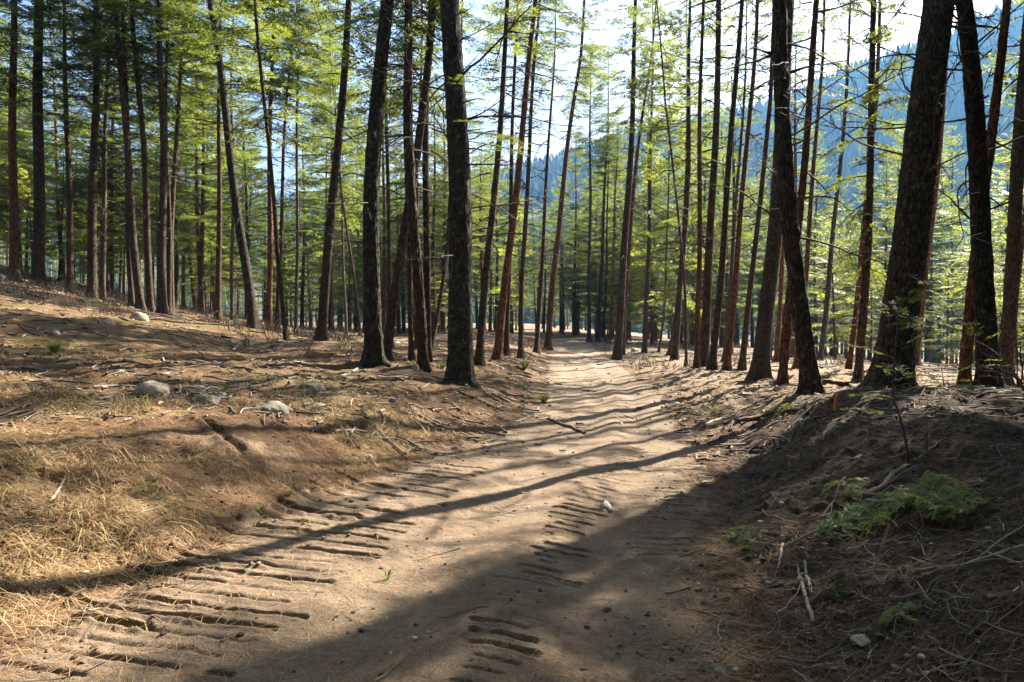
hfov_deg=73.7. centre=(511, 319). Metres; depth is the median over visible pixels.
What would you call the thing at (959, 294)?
fir tree
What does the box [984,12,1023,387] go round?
fir tree
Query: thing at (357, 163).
fir tree
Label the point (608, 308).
young fir
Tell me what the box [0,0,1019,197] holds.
sky
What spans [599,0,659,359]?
fir tree
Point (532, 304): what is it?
pine tree
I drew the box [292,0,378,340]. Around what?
fir tree
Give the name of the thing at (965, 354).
pine tree
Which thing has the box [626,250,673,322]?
young fir
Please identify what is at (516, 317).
fir tree
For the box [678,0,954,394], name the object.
fir tree
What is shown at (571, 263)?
fir tree
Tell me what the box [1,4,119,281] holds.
fir tree
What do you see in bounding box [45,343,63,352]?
grass tuft
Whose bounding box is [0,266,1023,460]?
bark debris
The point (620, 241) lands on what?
fir tree
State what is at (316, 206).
fir tree
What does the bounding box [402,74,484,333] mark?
fir tree
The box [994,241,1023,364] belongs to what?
young fir
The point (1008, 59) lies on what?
pine tree
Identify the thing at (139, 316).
boulder
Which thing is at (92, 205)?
fir tree
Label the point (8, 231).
young fir
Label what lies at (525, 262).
pine tree
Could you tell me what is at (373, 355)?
fir tree
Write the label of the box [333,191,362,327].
pine tree
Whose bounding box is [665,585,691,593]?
stick
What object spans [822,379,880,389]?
log
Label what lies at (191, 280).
fir tree
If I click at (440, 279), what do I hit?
young fir
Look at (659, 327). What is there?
fir tree
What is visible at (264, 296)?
fir tree
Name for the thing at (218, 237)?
fir tree
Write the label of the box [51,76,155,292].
pine tree
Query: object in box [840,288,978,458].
sapling
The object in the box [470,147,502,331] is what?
fir tree
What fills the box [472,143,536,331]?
fir tree
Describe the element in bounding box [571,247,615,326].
fir tree
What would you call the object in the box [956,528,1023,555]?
stick
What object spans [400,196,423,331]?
fir tree
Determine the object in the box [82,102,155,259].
fir tree
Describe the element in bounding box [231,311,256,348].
bare shrub
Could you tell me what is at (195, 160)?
pine tree
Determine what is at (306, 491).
stone
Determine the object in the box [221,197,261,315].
pine tree
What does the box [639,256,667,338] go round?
pine tree
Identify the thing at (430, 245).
pine tree
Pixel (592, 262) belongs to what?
pine tree
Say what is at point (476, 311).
fir tree
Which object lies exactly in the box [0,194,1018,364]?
forest
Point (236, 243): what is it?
fir tree
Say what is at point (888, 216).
pine tree
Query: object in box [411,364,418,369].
stone
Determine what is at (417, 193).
fir tree
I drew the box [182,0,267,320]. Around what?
fir tree
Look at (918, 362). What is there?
pine tree
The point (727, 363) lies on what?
pine tree
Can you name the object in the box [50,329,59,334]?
stone
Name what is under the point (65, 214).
fir tree
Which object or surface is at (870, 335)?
young fir
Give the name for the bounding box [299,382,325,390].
stone
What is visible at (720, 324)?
young fir
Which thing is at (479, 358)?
fir tree
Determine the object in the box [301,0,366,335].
fir tree
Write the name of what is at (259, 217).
fir tree
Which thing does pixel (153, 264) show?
pine tree
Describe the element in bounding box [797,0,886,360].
fir tree
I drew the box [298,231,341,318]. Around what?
young fir
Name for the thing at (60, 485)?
stick
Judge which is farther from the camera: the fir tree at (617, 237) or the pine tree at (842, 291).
the pine tree at (842, 291)
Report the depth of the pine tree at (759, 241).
70.58 m
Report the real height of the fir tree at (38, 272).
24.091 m
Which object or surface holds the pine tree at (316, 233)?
on the forest floor
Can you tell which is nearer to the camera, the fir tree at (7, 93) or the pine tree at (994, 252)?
the fir tree at (7, 93)
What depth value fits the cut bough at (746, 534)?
4.83 m
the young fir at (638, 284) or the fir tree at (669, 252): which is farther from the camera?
the fir tree at (669, 252)
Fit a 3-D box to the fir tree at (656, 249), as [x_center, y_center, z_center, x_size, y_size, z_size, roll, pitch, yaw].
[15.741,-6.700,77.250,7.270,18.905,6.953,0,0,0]
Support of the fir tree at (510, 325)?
on the forest floor
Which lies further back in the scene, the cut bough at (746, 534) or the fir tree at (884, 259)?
the fir tree at (884, 259)
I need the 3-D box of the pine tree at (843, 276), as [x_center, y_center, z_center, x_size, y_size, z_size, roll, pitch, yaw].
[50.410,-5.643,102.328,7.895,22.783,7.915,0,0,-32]
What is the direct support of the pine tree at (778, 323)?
on the forest floor
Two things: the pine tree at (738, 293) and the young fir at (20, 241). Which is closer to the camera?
the young fir at (20, 241)
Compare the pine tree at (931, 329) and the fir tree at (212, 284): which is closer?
the pine tree at (931, 329)
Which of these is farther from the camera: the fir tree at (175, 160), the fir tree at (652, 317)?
the fir tree at (652, 317)
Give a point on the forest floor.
(846, 452)
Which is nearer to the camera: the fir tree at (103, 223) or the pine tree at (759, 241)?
the fir tree at (103, 223)
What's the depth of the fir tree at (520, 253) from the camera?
90.13 m
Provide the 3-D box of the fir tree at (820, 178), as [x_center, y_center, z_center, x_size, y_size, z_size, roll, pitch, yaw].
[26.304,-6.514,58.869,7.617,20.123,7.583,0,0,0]
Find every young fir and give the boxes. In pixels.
[0,131,58,271]
[0,150,48,246]
[0,160,48,262]
[0,160,53,273]
[0,168,65,272]
[0,200,8,250]
[24,143,86,282]
[57,194,141,281]
[57,202,108,283]
[62,147,138,276]
[97,213,152,298]
[119,131,197,303]
[119,181,166,298]
[181,221,242,312]
[256,231,308,322]
[265,240,309,324]
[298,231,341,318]
[333,205,381,330]
[333,272,363,317]
[343,259,363,312]
[398,256,443,306]
[401,233,440,310]
[423,262,447,334]
[431,234,448,323]
[490,254,536,333]
[494,199,547,311]
[585,266,616,337]
[602,224,651,343]
[608,243,656,340]
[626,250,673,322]
[628,287,642,322]
[655,274,688,331]
[666,299,690,343]
[681,211,729,331]
[710,290,734,345]
[792,211,879,358]
[810,272,866,352]
[829,241,880,339]
[836,257,886,360]
[921,263,964,362]
[938,128,1023,300]
[972,275,1023,364]
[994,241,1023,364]
[998,317,1023,361]
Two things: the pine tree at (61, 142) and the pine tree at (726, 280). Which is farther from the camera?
the pine tree at (61, 142)
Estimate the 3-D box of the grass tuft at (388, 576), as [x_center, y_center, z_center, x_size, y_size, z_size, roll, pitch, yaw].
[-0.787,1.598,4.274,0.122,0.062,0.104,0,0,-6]
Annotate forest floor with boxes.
[0,264,1023,681]
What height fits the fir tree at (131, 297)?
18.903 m
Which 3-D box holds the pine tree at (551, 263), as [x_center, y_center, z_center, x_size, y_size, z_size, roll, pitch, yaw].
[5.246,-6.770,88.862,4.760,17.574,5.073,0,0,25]
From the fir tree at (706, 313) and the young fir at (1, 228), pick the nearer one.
the fir tree at (706, 313)
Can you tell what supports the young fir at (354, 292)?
on the forest floor
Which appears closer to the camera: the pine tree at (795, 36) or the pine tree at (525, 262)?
the pine tree at (795, 36)
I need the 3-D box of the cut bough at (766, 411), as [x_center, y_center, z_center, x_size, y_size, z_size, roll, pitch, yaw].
[3.726,1.254,9.455,0.466,0.274,0.892,0,0,-2]
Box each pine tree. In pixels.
[0,0,82,282]
[0,84,64,266]
[7,73,73,229]
[25,85,98,259]
[49,40,194,293]
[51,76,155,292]
[53,88,142,286]
[97,43,234,307]
[111,0,266,310]
[121,172,180,299]
[134,35,266,312]
[154,58,259,308]
[179,189,208,303]
[179,249,228,308]
[185,178,239,307]
[207,104,288,315]
[211,94,279,318]
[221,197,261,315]
[233,0,315,329]
[299,171,336,305]
[315,102,387,330]
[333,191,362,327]
[352,211,381,329]
[359,148,441,333]
[379,175,406,315]
[380,209,406,330]
[382,191,406,317]
[419,173,435,328]
[421,170,478,316]
[430,197,447,332]
[445,206,498,287]
[470,134,505,290]
[475,0,587,359]
[511,224,543,326]
[516,212,558,314]
[526,238,557,328]
[538,131,609,335]
[540,0,614,349]
[542,204,566,331]
[546,190,572,332]
[554,207,610,331]
[563,179,605,316]
[572,202,611,323]
[587,149,641,338]
[592,106,628,343]
[597,185,658,336]
[604,165,631,319]
[617,1,668,354]
[617,163,671,340]
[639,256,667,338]
[652,99,753,313]
[657,1,709,355]
[660,201,696,342]
[666,176,729,343]
[670,178,718,332]
[671,0,738,367]
[688,116,766,333]
[709,0,766,370]
[711,147,757,328]
[713,183,758,347]
[736,0,812,359]
[738,152,810,350]
[738,179,787,307]
[739,176,785,318]
[741,2,819,361]
[761,0,871,385]
[761,271,786,329]
[763,25,827,357]
[767,0,869,368]
[808,237,827,306]
[816,207,840,353]
[818,211,858,353]
[822,227,856,348]
[831,226,881,350]
[840,0,899,369]
[872,113,974,363]
[873,246,888,332]
[877,103,944,319]
[905,6,964,365]
[923,232,955,349]
[925,153,967,362]
[941,0,1023,385]
[944,263,962,363]
[949,212,1002,362]
[953,0,1023,371]
[958,203,1022,327]
[959,179,1023,334]
[991,196,1023,313]
[996,197,1023,331]
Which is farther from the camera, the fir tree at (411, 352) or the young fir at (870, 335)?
the young fir at (870, 335)
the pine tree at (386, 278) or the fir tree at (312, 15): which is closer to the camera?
the fir tree at (312, 15)
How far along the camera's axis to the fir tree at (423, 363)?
14.33 m
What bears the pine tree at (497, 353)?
on the forest floor
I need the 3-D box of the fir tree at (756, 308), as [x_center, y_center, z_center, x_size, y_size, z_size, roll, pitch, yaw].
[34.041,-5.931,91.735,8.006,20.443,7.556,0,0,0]
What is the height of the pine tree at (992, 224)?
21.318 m
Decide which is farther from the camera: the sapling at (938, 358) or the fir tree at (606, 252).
the fir tree at (606, 252)
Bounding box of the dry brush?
[0,264,955,368]
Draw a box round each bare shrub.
[14,260,25,283]
[178,293,212,313]
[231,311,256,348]
[252,313,293,348]
[286,327,323,359]
[338,327,362,359]
[907,312,1023,387]
[936,301,1023,390]
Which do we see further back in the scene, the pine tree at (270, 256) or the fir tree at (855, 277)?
the fir tree at (855, 277)
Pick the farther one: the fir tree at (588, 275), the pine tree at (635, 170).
the fir tree at (588, 275)
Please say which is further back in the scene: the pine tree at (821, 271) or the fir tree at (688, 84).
the pine tree at (821, 271)
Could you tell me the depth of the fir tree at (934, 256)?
60.17 m
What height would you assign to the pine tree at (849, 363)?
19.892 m
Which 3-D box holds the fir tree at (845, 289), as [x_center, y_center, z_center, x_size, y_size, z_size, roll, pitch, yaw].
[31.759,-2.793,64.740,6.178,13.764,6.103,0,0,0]
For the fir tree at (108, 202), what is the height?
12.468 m
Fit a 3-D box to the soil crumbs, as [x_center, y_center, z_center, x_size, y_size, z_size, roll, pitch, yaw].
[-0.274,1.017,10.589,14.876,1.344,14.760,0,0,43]
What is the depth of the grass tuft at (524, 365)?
18.89 m
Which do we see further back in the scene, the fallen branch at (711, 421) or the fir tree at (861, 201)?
the fir tree at (861, 201)
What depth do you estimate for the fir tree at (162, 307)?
24.14 m
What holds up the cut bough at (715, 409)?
on the forest floor
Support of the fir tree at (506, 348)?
on the forest floor
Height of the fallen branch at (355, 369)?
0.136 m
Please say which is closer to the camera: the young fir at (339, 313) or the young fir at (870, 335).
the young fir at (870, 335)
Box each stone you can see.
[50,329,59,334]
[103,319,115,325]
[194,378,204,382]
[215,391,225,396]
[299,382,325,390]
[300,489,309,495]
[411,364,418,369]
[714,667,726,675]
[850,634,870,646]
[917,653,924,659]
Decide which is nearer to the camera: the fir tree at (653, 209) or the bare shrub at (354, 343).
the bare shrub at (354, 343)
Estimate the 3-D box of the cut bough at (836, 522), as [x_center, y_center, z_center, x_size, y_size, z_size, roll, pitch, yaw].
[2.280,1.299,4.534,1.039,0.422,0.497,0,0,-28]
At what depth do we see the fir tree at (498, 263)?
105.42 m
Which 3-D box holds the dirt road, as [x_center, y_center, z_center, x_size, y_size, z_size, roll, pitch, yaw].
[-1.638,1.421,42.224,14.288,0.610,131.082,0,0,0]
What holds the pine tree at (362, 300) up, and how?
on the forest floor
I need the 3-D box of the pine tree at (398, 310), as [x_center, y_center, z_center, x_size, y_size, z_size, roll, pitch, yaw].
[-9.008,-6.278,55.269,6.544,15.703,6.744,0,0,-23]
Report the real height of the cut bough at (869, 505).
0.326 m
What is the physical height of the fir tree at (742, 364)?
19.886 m
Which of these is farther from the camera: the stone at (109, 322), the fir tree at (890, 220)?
the fir tree at (890, 220)
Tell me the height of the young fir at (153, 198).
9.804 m
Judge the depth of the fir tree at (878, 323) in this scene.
97.28 m
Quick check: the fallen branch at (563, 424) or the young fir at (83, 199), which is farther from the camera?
the young fir at (83, 199)
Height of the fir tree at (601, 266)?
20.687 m
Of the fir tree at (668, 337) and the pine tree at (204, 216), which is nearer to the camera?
the pine tree at (204, 216)
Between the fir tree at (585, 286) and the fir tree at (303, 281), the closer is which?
the fir tree at (303, 281)
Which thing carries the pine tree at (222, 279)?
on the forest floor
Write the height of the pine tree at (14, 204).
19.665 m
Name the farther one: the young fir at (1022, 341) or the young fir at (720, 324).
the young fir at (720, 324)
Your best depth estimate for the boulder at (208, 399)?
8.36 m
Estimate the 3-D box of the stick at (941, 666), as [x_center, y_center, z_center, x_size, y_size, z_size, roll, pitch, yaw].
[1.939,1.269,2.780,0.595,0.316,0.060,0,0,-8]
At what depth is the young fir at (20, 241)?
37.66 m
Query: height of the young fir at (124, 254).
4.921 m
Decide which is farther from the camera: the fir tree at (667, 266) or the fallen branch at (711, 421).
the fir tree at (667, 266)
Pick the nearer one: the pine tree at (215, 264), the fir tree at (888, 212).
the fir tree at (888, 212)
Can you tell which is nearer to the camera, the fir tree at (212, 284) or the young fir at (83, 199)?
the young fir at (83, 199)
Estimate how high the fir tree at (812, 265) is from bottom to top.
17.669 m
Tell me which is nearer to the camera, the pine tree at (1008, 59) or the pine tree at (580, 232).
the pine tree at (1008, 59)
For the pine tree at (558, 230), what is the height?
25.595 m
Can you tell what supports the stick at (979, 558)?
on the forest floor
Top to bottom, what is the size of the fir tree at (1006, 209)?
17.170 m
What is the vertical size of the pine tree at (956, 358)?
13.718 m
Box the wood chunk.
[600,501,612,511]
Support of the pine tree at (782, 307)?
on the forest floor
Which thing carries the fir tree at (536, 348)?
on the forest floor
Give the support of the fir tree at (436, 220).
on the forest floor
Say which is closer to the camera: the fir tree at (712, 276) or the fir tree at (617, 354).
the fir tree at (617, 354)
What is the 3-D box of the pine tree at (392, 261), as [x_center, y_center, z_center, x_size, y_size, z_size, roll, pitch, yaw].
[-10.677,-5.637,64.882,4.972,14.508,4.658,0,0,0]
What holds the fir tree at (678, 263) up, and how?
on the forest floor
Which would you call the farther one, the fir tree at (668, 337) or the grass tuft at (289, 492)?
the fir tree at (668, 337)
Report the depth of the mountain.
419.14 m
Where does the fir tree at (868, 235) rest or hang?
on the forest floor
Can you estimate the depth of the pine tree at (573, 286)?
67.22 m
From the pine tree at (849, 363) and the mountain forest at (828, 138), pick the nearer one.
the pine tree at (849, 363)
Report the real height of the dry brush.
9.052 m
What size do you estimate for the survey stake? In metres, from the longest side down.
0.320 x 0.036 x 0.036 m
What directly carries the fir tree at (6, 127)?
on the forest floor
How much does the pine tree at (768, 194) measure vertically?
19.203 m
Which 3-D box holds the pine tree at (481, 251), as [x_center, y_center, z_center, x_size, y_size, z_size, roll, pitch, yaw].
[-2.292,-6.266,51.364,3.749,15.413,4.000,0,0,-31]
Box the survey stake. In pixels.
[833,392,838,411]
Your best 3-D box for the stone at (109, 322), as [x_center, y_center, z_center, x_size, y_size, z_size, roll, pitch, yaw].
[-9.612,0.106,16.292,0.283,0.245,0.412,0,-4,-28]
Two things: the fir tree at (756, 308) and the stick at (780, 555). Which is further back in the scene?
the fir tree at (756, 308)
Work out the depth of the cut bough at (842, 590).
3.66 m
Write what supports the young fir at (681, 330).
on the forest floor
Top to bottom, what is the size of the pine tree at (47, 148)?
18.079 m
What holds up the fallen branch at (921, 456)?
on the forest floor
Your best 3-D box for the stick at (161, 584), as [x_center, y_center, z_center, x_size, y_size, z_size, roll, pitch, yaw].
[-2.090,1.593,4.101,0.164,0.017,0.068,0,0,-17]
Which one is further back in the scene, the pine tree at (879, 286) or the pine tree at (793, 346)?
the pine tree at (879, 286)
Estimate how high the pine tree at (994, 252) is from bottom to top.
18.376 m
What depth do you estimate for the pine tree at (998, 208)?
54.40 m
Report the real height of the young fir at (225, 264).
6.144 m
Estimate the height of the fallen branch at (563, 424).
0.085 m
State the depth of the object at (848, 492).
5.09 m
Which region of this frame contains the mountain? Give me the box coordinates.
[20,24,1019,346]
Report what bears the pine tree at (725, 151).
on the forest floor
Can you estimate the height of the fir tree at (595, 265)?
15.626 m
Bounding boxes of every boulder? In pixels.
[130,312,148,321]
[132,380,169,397]
[191,394,220,403]
[252,401,292,415]
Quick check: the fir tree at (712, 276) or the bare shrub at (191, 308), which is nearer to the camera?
the bare shrub at (191, 308)
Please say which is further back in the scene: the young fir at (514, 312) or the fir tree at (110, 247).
the young fir at (514, 312)
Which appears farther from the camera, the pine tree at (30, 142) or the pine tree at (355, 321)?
the pine tree at (355, 321)
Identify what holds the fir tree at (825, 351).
on the forest floor
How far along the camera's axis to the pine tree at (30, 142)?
39.73 m
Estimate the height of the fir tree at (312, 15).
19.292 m
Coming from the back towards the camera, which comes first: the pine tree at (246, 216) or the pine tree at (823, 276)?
the pine tree at (823, 276)
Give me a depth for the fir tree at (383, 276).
45.99 m
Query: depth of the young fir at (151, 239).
43.01 m
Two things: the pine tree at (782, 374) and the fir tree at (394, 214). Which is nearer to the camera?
the pine tree at (782, 374)
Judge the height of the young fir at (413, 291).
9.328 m
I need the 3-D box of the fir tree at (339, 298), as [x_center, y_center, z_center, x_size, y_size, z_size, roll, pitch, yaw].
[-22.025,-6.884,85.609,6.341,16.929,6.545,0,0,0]
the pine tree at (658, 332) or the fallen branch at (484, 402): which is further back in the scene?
the pine tree at (658, 332)
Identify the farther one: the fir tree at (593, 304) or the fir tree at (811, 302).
the fir tree at (593, 304)
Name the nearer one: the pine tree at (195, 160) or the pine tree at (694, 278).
the pine tree at (195, 160)
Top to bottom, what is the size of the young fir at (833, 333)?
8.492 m
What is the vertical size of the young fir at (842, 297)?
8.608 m
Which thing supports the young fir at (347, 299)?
on the forest floor
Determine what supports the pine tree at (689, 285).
on the forest floor
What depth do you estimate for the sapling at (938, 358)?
9.28 m
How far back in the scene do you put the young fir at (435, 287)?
44.73 m
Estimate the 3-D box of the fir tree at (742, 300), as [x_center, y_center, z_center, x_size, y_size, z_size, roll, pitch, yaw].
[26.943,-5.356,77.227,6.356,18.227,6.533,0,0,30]
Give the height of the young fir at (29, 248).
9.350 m
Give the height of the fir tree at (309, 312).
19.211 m
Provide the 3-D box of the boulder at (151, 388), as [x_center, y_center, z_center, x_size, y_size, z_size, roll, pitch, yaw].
[-4.416,0.906,8.393,0.377,0.305,0.340,0,0,20]
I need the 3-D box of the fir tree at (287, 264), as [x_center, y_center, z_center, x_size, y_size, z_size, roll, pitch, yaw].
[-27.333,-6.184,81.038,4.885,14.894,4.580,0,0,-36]
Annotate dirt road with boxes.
[0,332,746,681]
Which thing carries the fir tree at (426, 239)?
on the forest floor
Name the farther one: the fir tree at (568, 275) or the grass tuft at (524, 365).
the fir tree at (568, 275)
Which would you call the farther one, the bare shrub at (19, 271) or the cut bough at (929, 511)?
the bare shrub at (19, 271)
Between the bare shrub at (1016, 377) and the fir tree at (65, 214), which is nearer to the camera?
the bare shrub at (1016, 377)
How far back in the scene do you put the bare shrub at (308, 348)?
15.12 m
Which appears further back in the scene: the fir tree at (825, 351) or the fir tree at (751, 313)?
the fir tree at (825, 351)
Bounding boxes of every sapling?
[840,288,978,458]
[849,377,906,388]
[909,350,980,388]
[941,321,1009,385]
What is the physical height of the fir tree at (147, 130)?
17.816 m
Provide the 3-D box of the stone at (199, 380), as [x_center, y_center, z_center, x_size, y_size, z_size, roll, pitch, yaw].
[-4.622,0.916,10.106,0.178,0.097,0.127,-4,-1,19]
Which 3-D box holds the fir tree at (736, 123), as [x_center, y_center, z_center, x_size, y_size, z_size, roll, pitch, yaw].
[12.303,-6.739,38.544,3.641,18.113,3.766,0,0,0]
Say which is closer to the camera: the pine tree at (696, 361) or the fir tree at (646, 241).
the pine tree at (696, 361)
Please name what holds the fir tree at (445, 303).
on the forest floor
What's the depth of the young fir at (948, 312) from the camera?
41.94 m
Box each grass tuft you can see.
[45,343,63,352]
[220,382,228,389]
[284,489,292,495]
[376,568,392,580]
[516,360,533,368]
[536,393,549,402]
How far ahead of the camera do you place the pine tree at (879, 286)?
91.29 m
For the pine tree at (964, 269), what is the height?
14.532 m
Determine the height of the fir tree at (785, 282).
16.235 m
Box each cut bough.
[689,404,739,417]
[722,526,773,543]
[738,542,778,557]
[756,400,803,419]
[782,484,924,548]
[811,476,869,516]
[815,578,855,600]
[851,492,941,551]
[876,481,978,520]
[878,600,917,634]
[898,470,994,514]
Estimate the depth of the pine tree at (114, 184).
39.80 m
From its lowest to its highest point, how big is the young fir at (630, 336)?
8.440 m
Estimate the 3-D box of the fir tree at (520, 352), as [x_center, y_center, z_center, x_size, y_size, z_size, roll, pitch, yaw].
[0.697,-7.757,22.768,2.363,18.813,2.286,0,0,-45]
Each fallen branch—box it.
[339,366,361,375]
[457,390,519,418]
[547,416,585,433]
[702,416,742,426]
[862,463,922,497]
[910,418,954,462]
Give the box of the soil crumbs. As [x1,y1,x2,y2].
[0,351,1023,681]
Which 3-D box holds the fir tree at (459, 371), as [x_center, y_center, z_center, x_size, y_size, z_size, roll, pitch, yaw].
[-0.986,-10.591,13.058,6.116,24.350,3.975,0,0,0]
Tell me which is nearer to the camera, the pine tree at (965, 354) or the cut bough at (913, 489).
the cut bough at (913, 489)
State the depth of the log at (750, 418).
9.72 m
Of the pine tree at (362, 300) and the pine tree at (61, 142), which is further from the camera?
the pine tree at (362, 300)
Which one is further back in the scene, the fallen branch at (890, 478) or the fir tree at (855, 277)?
the fir tree at (855, 277)
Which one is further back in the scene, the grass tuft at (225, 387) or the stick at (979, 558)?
the grass tuft at (225, 387)
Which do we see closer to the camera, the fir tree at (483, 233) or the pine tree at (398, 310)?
the pine tree at (398, 310)
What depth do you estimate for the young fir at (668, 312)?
59.58 m
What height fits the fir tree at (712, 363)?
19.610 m
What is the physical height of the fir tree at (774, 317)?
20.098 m
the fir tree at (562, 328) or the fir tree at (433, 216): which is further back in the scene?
the fir tree at (562, 328)
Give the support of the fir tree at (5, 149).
on the forest floor
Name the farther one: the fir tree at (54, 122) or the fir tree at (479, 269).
the fir tree at (479, 269)
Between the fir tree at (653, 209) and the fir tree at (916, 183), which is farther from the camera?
the fir tree at (653, 209)
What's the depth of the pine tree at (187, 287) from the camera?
81.13 m
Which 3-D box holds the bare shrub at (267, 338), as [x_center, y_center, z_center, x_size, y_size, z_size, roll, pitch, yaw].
[-6.224,0.295,17.720,1.196,0.970,0.789,0,0,-22]
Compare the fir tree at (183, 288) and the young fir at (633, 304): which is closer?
the fir tree at (183, 288)
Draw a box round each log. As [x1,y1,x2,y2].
[26,292,48,299]
[735,402,807,421]
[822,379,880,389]
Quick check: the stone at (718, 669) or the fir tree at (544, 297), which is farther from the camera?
the fir tree at (544, 297)
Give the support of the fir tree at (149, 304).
on the forest floor
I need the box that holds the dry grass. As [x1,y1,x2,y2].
[0,333,545,640]
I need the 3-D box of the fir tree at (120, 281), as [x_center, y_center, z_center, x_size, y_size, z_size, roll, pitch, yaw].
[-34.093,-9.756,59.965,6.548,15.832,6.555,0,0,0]
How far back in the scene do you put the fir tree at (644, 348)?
32.60 m
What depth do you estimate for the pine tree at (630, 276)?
71.72 m
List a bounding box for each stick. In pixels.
[48,471,68,501]
[148,583,177,588]
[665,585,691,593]
[723,645,777,667]
[776,543,783,569]
[797,565,814,623]
[803,560,812,593]
[915,525,1023,570]
[921,602,1022,673]
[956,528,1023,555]
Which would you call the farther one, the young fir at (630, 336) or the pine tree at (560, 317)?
the pine tree at (560, 317)
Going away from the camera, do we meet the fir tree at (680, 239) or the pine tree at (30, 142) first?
the fir tree at (680, 239)
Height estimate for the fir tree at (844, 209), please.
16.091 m
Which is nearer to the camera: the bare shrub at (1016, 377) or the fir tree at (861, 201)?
the bare shrub at (1016, 377)
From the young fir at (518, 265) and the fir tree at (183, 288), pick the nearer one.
the young fir at (518, 265)
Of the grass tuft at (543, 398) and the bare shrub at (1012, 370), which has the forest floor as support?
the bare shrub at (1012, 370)
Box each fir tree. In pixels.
[0,0,115,288]
[0,7,65,232]
[0,19,26,187]
[0,47,32,195]
[0,66,82,221]
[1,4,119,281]
[7,0,180,300]
[17,0,109,293]
[44,0,196,306]
[45,10,159,293]
[46,134,98,281]
[53,132,141,247]
[61,0,188,310]
[68,0,150,301]
[81,125,143,292]
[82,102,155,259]
[92,0,177,311]
[93,0,233,314]
[112,0,243,313]
[118,75,200,280]
[121,0,212,313]
[139,123,222,310]
[145,0,290,329]
[168,102,226,306]
[179,158,266,298]
[181,149,253,310]
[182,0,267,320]
[183,0,257,320]
[188,0,329,340]
[200,177,227,311]
[206,138,289,316]
[232,0,340,332]
[234,0,354,334]
[234,189,292,319]
[258,122,337,327]
[260,30,396,331]
[261,210,299,323]
[274,194,306,324]
[282,0,598,388]
[283,159,324,327]
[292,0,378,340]
[293,149,352,303]
[294,0,439,367]
[298,1,383,333]
[299,113,350,284]
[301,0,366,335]
[310,209,348,328]
[313,195,363,326]
[318,0,485,360]
[332,1,507,360]
[333,74,431,335]
[333,151,423,315]
[334,1,437,348]
[354,171,391,315]
[357,0,468,372]
[367,0,474,348]
[380,129,421,332]
[386,0,492,362]
[393,83,480,333]
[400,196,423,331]
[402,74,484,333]
[419,139,483,329]
[431,0,475,349]
[433,89,497,287]
[435,265,447,327]
[439,0,555,366]
[463,0,562,355]
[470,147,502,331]
[471,172,501,328]
[472,139,520,330]
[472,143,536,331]
[472,176,503,310]
[472,200,495,310]
[472,204,501,330]
[483,179,540,332]
[489,195,517,312]
[497,0,566,359]
[498,229,533,330]
[512,198,534,309]
[524,197,550,327]
[525,204,561,332]
[532,1,575,353]
[544,177,574,334]
[547,210,586,333]
[555,199,592,332]
[555,207,594,334]
[558,165,631,337]
[561,32,624,341]
[568,142,630,335]
[571,169,634,337]
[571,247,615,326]
[583,43,628,341]
[586,125,626,341]
[598,92,705,343]
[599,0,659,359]
[605,161,644,339]
[616,182,679,321]
[619,0,759,359]
[620,28,708,351]
[622,0,677,352]
[631,162,676,340]
[631,220,665,338]
[633,171,669,323]
[633,192,674,339]
[642,169,695,341]
[642,195,673,340]
[643,0,703,366]
[652,89,722,347]
[655,173,696,343]
[660,169,716,344]
[660,227,676,338]
[671,0,759,366]
[672,187,744,324]
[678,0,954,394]
[694,170,748,346]
[696,0,753,370]
[702,41,765,353]
[707,0,774,361]
[711,182,747,329]
[712,0,807,370]
[713,117,762,347]
[716,181,779,347]
[731,0,828,381]
[738,198,764,346]
[741,202,781,334]
[744,250,813,341]
[746,159,822,351]
[753,295,781,347]
[763,0,1023,390]
[774,207,843,327]
[775,128,854,355]
[793,0,1023,388]
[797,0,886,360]
[803,200,828,341]
[808,225,853,355]
[809,216,838,355]
[816,185,856,353]
[817,0,926,381]
[819,217,878,358]
[834,208,883,358]
[835,203,857,345]
[839,165,945,316]
[840,183,884,359]
[855,257,881,346]
[871,131,952,318]
[874,150,925,331]
[877,181,897,269]
[922,127,968,363]
[922,172,968,362]
[924,125,995,362]
[941,233,973,348]
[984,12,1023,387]
[987,60,1018,100]
[990,160,1023,319]
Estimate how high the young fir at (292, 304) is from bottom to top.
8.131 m
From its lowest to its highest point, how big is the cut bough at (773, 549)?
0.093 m
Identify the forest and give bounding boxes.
[0,0,1023,334]
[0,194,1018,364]
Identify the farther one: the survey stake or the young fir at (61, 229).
the young fir at (61, 229)
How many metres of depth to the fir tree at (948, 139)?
61.94 m
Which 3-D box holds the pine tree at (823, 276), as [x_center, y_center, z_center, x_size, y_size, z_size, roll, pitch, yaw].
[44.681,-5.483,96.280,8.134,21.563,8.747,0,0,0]
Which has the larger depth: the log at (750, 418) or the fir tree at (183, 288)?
the fir tree at (183, 288)
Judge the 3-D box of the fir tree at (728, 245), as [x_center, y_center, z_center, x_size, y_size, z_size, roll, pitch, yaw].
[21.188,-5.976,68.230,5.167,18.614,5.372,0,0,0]
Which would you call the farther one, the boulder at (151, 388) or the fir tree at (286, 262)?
the fir tree at (286, 262)
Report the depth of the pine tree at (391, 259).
73.57 m
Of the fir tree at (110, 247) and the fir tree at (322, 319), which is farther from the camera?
the fir tree at (110, 247)
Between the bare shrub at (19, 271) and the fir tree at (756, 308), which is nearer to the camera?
the bare shrub at (19, 271)
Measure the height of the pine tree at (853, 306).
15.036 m

